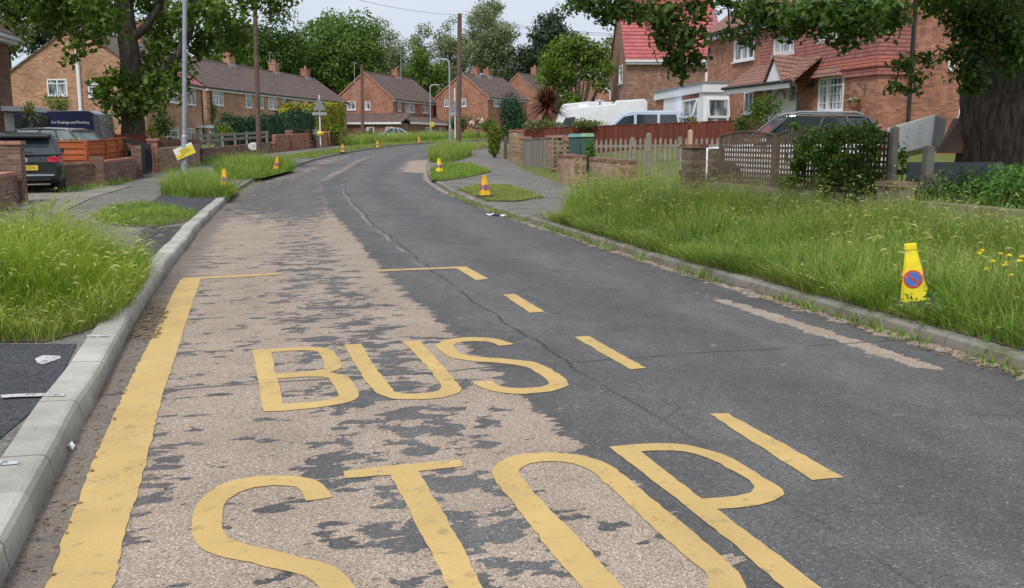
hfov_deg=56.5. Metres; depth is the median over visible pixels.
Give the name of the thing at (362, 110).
telegraph pole
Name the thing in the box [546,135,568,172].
screen wall
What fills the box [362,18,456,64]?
telephone wire
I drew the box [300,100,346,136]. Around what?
hedge
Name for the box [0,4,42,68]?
broadleaf tree
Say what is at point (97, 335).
spray mark
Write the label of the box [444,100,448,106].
window
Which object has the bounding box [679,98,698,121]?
window
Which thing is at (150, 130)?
shrub
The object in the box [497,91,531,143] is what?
conifer shrub
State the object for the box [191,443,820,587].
painted word
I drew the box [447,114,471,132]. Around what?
shrub
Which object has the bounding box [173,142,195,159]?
notice board
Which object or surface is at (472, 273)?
bay end line
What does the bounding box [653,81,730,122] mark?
house extension
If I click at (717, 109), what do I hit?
window
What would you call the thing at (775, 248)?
verge grass
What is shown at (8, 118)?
door
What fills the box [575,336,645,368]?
lane dash
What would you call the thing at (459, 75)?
telegraph pole
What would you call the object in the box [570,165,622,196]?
bluish grass
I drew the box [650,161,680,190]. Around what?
wire fence
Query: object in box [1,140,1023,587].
road
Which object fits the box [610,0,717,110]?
brick house
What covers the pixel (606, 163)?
garden wall
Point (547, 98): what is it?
cordyline palm
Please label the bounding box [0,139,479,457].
footpath
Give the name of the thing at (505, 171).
footpath
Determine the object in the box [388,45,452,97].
broadleaf tree
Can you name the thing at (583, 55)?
broadleaf tree
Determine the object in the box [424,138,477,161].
tall grass
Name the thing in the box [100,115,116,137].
shrub
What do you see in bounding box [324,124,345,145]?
shrub
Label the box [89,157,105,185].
brick pier
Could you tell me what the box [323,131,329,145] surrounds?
brick pier
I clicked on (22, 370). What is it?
tarmac patch
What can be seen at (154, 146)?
brick pier
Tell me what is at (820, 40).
window
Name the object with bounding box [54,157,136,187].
garden wall
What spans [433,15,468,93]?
broadleaf tree
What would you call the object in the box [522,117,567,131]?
shrub
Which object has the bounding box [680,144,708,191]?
gate pier
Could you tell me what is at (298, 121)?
hedge
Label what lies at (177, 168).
edge weeds
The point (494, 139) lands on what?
shrub
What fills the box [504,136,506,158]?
wooden post
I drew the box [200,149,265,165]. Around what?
bank grass
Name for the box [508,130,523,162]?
brick pier
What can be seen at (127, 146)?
brick pier
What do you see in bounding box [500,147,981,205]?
garden ground
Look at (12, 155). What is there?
brick pier
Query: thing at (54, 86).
window
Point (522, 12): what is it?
sky
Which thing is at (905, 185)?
brick pier
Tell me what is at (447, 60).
street lamp
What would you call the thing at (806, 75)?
semi detached house
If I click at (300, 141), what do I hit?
garden wall
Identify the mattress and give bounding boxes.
[885,115,946,156]
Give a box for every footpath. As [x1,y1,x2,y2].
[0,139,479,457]
[429,142,1021,349]
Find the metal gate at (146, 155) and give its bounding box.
[141,143,152,174]
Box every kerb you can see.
[0,196,229,587]
[231,138,507,196]
[426,159,1023,369]
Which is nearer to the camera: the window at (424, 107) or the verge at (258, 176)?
the verge at (258, 176)
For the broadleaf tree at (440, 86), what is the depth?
176.06 m
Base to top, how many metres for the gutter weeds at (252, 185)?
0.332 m
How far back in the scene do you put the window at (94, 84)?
65.44 m
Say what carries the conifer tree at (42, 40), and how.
on the garden ground at (204, 145)
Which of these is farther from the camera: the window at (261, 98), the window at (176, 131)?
the window at (261, 98)
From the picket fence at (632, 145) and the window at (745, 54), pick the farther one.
the window at (745, 54)
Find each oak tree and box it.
[0,0,302,133]
[556,0,1023,204]
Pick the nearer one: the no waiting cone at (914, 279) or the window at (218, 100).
the no waiting cone at (914, 279)
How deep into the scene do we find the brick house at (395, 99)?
123.97 m
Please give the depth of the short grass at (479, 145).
67.07 m
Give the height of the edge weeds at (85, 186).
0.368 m
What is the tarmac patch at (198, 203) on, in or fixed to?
on the footpath at (142, 189)
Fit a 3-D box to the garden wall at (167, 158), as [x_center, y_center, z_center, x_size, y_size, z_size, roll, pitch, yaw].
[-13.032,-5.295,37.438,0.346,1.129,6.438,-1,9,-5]
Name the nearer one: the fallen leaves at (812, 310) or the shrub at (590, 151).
the fallen leaves at (812, 310)
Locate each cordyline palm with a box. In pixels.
[11,100,43,127]
[524,86,571,122]
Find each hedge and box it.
[213,106,318,147]
[277,102,305,114]
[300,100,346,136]
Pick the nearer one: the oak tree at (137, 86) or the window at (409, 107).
the oak tree at (137, 86)
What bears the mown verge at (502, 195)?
on the footpath at (505, 171)
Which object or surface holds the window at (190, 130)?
in the brick house at (36, 75)
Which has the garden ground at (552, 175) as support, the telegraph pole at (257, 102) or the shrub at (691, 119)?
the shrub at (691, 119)
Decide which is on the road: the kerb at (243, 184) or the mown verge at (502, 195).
the kerb at (243, 184)
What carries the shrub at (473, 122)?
on the verge at (355, 149)
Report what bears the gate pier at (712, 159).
on the garden wall at (875, 198)
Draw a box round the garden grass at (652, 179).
[636,171,680,190]
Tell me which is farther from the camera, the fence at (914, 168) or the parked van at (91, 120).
the parked van at (91, 120)
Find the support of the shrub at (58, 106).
on the garden ground at (204, 145)
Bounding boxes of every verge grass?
[0,187,175,341]
[0,251,165,343]
[151,165,243,197]
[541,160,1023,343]
[548,161,1023,348]
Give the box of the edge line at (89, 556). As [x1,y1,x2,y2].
[45,279,200,587]
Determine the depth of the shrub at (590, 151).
27.24 m
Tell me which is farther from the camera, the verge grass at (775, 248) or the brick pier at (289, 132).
the brick pier at (289, 132)
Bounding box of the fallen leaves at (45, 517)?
[6,271,174,577]
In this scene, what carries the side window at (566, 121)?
in the motorhome
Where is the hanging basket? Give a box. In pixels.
[847,89,860,108]
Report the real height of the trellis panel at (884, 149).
1.130 m
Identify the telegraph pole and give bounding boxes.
[253,9,261,155]
[361,65,363,134]
[456,13,461,141]
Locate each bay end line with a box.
[182,273,281,279]
[375,267,487,279]
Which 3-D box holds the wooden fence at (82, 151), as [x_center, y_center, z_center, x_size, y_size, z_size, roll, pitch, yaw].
[-12.669,-4.293,29.175,1.356,1.032,4.724,0,9,0]
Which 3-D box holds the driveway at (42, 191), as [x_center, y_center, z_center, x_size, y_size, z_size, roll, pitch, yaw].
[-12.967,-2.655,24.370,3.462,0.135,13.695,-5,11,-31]
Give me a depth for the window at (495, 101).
134.86 m
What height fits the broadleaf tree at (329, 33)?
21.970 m
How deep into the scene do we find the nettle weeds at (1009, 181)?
14.56 m
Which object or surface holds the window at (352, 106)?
in the brick house at (395, 99)
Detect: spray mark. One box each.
[0,393,64,397]
[0,460,17,464]
[35,355,60,363]
[87,334,108,336]
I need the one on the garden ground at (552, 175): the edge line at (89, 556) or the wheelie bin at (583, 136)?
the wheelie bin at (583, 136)
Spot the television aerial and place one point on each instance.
(354, 82)
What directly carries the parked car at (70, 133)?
on the garden ground at (204, 145)
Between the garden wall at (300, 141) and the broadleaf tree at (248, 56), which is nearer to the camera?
the garden wall at (300, 141)
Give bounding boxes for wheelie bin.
[568,134,580,154]
[580,133,594,173]
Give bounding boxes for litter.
[67,441,74,449]
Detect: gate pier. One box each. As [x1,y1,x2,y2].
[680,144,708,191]
[707,148,723,182]
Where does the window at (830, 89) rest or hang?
in the semi detached house at (806, 75)
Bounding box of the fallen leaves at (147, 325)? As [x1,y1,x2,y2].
[128,301,167,338]
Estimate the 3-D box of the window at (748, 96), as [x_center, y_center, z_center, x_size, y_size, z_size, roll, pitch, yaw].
[9.334,-7.529,37.628,0.150,0.916,0.914,-2,9,-13]
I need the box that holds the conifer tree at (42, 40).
[21,12,64,55]
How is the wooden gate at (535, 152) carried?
on the garden ground at (552, 175)
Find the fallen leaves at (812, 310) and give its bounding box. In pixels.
[475,206,1022,374]
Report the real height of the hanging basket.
0.622 m
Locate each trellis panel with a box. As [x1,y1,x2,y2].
[718,130,775,186]
[773,126,834,191]
[833,128,889,195]
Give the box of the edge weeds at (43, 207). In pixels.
[25,196,56,215]
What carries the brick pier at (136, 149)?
on the footpath at (142, 189)
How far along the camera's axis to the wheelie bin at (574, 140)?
30.75 m
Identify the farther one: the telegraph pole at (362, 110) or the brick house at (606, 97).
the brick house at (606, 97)
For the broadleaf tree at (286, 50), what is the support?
on the ground
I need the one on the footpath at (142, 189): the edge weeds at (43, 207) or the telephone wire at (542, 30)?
the edge weeds at (43, 207)
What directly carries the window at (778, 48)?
in the semi detached house at (806, 75)
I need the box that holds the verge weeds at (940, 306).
[577,211,1023,345]
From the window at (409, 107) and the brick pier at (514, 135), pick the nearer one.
the brick pier at (514, 135)
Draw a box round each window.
[47,79,67,96]
[88,79,97,97]
[165,127,178,137]
[167,88,178,103]
[187,89,196,105]
[188,128,194,138]
[213,92,223,105]
[245,95,252,108]
[260,97,263,108]
[268,98,276,109]
[347,101,355,109]
[365,101,369,109]
[367,127,373,131]
[398,102,401,111]
[405,102,414,112]
[422,104,428,113]
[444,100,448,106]
[462,99,465,106]
[494,100,500,106]
[562,117,574,127]
[617,64,622,85]
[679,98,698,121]
[706,98,729,120]
[731,37,754,63]
[741,91,753,114]
[771,35,794,56]
[817,32,836,43]
[817,76,844,110]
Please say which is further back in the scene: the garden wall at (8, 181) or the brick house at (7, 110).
the brick house at (7, 110)
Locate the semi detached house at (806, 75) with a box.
[703,0,967,154]
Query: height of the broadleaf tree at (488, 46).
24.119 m
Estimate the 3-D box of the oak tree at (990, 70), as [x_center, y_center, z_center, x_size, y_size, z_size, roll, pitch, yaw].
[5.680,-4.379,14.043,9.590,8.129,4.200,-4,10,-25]
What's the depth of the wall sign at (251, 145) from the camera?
49.89 m
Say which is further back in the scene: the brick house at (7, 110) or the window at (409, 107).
the window at (409, 107)
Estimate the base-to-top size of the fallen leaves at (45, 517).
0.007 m
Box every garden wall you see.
[0,171,18,209]
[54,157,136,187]
[157,139,200,147]
[158,144,199,171]
[200,142,275,161]
[272,131,347,151]
[557,154,586,185]
[589,157,636,187]
[705,182,1023,235]
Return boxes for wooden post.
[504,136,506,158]
[645,133,650,187]
[688,129,692,143]
[887,126,899,180]
[919,145,949,200]
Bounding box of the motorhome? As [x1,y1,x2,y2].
[556,99,646,127]
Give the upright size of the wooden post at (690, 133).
1.730 m
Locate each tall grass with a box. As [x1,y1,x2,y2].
[144,162,246,198]
[336,129,487,145]
[424,137,475,161]
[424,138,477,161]
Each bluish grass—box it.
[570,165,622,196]
[612,181,704,222]
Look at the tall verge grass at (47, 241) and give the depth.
7.80 m
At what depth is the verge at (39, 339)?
6.56 m
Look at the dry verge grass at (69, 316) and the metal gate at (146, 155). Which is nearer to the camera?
the dry verge grass at (69, 316)
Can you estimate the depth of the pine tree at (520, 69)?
162.91 m
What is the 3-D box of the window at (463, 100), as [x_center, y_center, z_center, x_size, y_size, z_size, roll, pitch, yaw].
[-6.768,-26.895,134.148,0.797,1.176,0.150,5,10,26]
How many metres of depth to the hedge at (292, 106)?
70.94 m
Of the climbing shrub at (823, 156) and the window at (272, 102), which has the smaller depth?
the climbing shrub at (823, 156)
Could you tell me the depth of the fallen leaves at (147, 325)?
7.65 m
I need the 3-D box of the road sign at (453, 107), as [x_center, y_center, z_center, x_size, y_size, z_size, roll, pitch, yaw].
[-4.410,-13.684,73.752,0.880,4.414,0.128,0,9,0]
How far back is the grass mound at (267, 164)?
33.83 m
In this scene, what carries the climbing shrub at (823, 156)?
attached to the trellis panel at (778, 148)
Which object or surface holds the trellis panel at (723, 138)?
on the garden wall at (875, 198)
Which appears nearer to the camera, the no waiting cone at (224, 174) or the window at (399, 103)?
the no waiting cone at (224, 174)
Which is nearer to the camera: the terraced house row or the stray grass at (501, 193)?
the stray grass at (501, 193)
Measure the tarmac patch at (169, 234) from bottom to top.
0.006 m
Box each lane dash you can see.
[503,294,543,312]
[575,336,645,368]
[710,413,842,479]
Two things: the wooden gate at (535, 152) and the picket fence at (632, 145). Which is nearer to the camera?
the picket fence at (632, 145)
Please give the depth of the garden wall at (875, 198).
15.89 m
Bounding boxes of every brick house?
[0,25,46,131]
[10,20,213,142]
[339,67,448,134]
[434,67,528,133]
[508,65,558,121]
[560,72,610,101]
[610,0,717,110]
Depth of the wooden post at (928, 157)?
15.13 m
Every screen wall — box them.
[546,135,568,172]
[562,138,568,153]
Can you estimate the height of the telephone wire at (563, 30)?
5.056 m
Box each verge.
[0,307,97,341]
[161,190,237,198]
[228,169,293,179]
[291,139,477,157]
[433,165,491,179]
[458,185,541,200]
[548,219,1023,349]
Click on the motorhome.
(608, 113)
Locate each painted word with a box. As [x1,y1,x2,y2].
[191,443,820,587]
[252,337,568,410]
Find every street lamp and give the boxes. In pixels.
[181,0,186,170]
[429,84,439,129]
[434,58,450,141]
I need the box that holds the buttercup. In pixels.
[977,251,981,293]
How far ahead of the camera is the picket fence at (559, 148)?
33.72 m
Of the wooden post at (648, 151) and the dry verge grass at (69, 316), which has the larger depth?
the wooden post at (648, 151)
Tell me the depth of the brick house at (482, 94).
134.77 m
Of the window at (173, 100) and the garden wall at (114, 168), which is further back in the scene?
the window at (173, 100)
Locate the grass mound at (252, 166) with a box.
[200,151,298,178]
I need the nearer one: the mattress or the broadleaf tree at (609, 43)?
the mattress
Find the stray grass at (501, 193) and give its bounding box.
[454,182,548,202]
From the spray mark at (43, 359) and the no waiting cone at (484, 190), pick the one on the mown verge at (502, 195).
the no waiting cone at (484, 190)
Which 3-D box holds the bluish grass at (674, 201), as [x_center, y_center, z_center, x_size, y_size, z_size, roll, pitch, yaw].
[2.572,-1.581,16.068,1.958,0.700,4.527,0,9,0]
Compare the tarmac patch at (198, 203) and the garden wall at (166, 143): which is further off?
the garden wall at (166, 143)
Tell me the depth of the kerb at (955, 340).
8.43 m
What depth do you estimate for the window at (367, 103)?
123.73 m
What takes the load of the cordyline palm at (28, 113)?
on the garden ground at (204, 145)
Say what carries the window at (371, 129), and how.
in the brick house at (395, 99)
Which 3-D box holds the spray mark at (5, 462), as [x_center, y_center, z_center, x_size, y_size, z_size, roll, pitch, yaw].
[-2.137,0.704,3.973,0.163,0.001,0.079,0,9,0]
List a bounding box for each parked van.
[14,111,115,138]
[557,102,611,115]
[607,110,680,125]
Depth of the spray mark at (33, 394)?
5.04 m
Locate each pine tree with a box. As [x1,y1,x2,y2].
[503,43,535,81]
[512,5,582,74]
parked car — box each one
[0,132,65,191]
[12,127,101,140]
[382,128,410,135]
[679,111,886,183]
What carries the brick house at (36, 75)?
on the garden ground at (204, 145)
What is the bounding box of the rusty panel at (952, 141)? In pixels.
[936,118,963,152]
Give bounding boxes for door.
[4,100,14,130]
[199,128,202,139]
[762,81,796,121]
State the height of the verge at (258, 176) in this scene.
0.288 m
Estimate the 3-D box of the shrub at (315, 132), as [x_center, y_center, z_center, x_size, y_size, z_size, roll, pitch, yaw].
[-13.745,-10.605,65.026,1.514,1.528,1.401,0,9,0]
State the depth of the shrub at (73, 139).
28.21 m
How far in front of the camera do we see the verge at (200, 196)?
22.52 m
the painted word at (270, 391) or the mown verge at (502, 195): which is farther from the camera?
the mown verge at (502, 195)
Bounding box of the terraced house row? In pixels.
[161,52,349,138]
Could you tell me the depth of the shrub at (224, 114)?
68.66 m
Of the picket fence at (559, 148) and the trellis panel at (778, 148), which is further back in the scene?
the picket fence at (559, 148)
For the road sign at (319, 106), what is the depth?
53.00 m
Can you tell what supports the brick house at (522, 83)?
on the ground
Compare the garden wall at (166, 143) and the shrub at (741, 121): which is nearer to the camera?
the shrub at (741, 121)
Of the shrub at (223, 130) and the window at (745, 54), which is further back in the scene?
the shrub at (223, 130)
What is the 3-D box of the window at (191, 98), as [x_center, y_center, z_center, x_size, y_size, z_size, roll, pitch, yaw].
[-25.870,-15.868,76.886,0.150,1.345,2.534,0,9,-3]
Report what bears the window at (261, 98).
in the terraced house row
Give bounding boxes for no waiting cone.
[220,169,227,185]
[271,157,279,169]
[433,158,443,172]
[476,175,492,196]
[892,243,938,309]
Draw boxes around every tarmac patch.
[0,344,75,437]
[133,226,181,259]
[150,195,215,213]
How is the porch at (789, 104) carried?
in the semi detached house at (806, 75)
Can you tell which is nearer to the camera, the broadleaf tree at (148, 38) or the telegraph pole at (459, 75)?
the telegraph pole at (459, 75)
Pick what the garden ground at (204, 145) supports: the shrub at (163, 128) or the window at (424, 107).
the shrub at (163, 128)
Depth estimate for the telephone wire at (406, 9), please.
62.64 m
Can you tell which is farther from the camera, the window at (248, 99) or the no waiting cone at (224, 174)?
the window at (248, 99)
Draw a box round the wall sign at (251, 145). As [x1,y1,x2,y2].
[248,142,255,149]
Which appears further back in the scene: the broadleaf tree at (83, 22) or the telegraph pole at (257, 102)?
the broadleaf tree at (83, 22)
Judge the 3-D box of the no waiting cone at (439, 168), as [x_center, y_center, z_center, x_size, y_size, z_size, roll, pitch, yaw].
[-2.597,-4.579,33.988,0.350,0.500,0.350,-10,13,-37]
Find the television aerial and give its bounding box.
[354,62,354,102]
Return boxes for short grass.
[90,198,199,226]
[470,141,487,148]
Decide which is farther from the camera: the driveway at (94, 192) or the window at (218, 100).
the window at (218, 100)
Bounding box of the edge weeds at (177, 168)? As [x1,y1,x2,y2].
[164,161,201,174]
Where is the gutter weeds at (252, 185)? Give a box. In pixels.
[232,172,284,196]
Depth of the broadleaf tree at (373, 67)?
160.00 m
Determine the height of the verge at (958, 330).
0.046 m
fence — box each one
[57,137,127,161]
[112,134,146,143]
[191,131,268,147]
[514,120,735,152]
[552,142,568,167]
[594,137,730,163]
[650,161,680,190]
[905,162,1003,182]
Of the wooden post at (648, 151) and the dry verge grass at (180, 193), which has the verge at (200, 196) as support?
the dry verge grass at (180, 193)
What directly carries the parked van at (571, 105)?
on the garden ground at (552, 175)
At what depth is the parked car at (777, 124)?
22.81 m
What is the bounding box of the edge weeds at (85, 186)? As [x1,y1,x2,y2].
[58,176,132,192]
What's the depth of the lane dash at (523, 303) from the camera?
8.57 m
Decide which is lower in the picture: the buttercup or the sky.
the buttercup
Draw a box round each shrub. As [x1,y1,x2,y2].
[40,93,72,110]
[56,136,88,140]
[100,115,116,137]
[146,120,158,138]
[151,110,178,140]
[206,92,217,142]
[214,122,233,145]
[219,109,235,122]
[312,129,321,138]
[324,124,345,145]
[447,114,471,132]
[469,116,485,138]
[479,117,496,136]
[485,123,501,157]
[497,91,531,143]
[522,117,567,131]
[571,117,610,132]
[584,134,597,171]
[686,114,698,124]
[730,114,756,135]
[745,93,783,130]
[776,118,887,205]
[897,142,909,180]
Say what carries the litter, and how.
on the road
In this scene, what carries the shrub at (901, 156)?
on the garden ground at (552, 175)
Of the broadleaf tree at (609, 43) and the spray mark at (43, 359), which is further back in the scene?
the broadleaf tree at (609, 43)
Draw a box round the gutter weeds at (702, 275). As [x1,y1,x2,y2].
[447,191,1023,376]
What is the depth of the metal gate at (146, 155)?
32.31 m
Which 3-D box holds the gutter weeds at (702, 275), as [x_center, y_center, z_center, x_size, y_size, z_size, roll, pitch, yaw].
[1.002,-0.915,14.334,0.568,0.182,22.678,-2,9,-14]
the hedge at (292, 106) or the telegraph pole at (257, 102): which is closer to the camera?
the telegraph pole at (257, 102)
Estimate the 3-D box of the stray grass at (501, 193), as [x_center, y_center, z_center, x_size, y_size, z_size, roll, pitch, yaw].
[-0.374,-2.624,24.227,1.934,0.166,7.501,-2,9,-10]
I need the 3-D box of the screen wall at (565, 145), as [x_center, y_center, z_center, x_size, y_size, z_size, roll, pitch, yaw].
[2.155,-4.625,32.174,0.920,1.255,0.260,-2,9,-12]
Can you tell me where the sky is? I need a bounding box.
[2,0,742,73]
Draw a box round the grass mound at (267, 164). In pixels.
[202,148,301,179]
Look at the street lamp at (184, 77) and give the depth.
28.80 m
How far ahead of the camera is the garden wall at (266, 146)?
46.97 m
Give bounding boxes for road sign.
[312,95,326,152]
[449,88,455,141]
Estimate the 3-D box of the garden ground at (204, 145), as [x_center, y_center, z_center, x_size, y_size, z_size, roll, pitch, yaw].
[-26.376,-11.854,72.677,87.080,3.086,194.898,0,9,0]
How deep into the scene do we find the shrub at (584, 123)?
40.55 m
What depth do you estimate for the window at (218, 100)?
85.12 m
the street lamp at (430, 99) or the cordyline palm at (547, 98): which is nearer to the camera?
the cordyline palm at (547, 98)
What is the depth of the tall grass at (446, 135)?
83.01 m
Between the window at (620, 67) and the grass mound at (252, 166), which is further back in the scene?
the window at (620, 67)
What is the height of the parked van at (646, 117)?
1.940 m
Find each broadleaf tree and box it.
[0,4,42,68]
[64,4,115,33]
[110,0,194,55]
[202,33,264,68]
[243,6,317,74]
[283,7,389,94]
[328,40,389,94]
[369,16,417,73]
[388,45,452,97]
[403,22,440,76]
[432,71,467,96]
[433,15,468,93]
[452,0,521,81]
[531,30,617,112]
[597,34,612,67]
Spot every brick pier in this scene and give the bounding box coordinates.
[0,141,27,202]
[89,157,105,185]
[123,139,132,156]
[129,141,142,177]
[146,139,158,172]
[271,142,274,152]
[285,130,292,150]
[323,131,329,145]
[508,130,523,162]
[518,137,531,165]
[875,181,918,214]
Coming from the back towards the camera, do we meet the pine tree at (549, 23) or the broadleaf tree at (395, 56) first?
the broadleaf tree at (395, 56)
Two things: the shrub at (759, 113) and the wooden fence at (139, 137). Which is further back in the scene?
the wooden fence at (139, 137)
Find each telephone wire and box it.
[361,0,451,14]
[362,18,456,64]
[463,14,643,34]
[463,16,615,35]
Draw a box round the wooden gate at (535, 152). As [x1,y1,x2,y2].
[522,137,553,167]
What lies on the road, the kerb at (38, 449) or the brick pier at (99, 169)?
the kerb at (38, 449)
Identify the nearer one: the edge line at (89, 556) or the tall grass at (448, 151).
the edge line at (89, 556)
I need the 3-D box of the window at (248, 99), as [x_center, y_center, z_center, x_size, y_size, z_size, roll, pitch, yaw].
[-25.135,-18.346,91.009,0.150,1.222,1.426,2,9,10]
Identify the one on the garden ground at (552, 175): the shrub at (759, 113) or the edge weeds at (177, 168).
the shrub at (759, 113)
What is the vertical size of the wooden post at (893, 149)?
1.284 m
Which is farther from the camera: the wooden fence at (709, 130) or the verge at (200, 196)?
the wooden fence at (709, 130)
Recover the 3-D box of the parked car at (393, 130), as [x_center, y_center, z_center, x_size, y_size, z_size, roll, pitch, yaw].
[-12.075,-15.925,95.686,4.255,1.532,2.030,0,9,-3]
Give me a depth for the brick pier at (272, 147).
55.17 m
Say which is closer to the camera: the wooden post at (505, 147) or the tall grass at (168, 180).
the tall grass at (168, 180)
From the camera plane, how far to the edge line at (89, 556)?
4.22 m
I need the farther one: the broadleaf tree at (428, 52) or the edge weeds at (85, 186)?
the broadleaf tree at (428, 52)
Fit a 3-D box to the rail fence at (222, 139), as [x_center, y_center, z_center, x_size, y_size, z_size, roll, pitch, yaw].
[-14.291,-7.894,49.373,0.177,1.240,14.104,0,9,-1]
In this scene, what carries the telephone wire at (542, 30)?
attached to the telegraph pole at (459, 75)
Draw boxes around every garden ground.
[201,134,505,147]
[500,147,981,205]
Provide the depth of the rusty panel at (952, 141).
16.89 m
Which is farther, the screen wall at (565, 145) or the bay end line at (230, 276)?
the screen wall at (565, 145)
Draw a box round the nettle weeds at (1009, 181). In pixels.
[909,162,1023,208]
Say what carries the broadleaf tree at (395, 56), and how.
on the ground
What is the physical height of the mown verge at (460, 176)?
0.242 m
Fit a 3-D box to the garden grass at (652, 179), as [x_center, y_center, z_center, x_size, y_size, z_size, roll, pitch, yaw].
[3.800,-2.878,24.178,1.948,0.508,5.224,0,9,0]
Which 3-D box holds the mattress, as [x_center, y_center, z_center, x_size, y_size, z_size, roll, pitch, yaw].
[7.740,-3.000,18.352,0.558,0.846,1.679,-2,9,-15]
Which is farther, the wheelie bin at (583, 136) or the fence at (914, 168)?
the wheelie bin at (583, 136)
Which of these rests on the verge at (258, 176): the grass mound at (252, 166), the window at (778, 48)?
the grass mound at (252, 166)
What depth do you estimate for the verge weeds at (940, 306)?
8.42 m
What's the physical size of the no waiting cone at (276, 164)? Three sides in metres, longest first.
0.500 x 0.350 x 0.350 m
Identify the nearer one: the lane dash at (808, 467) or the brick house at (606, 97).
the lane dash at (808, 467)
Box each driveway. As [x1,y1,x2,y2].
[3,184,55,208]
[32,186,129,213]
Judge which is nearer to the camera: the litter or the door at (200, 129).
the litter
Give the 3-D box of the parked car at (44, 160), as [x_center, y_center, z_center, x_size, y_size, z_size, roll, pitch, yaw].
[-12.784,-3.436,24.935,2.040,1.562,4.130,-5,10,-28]

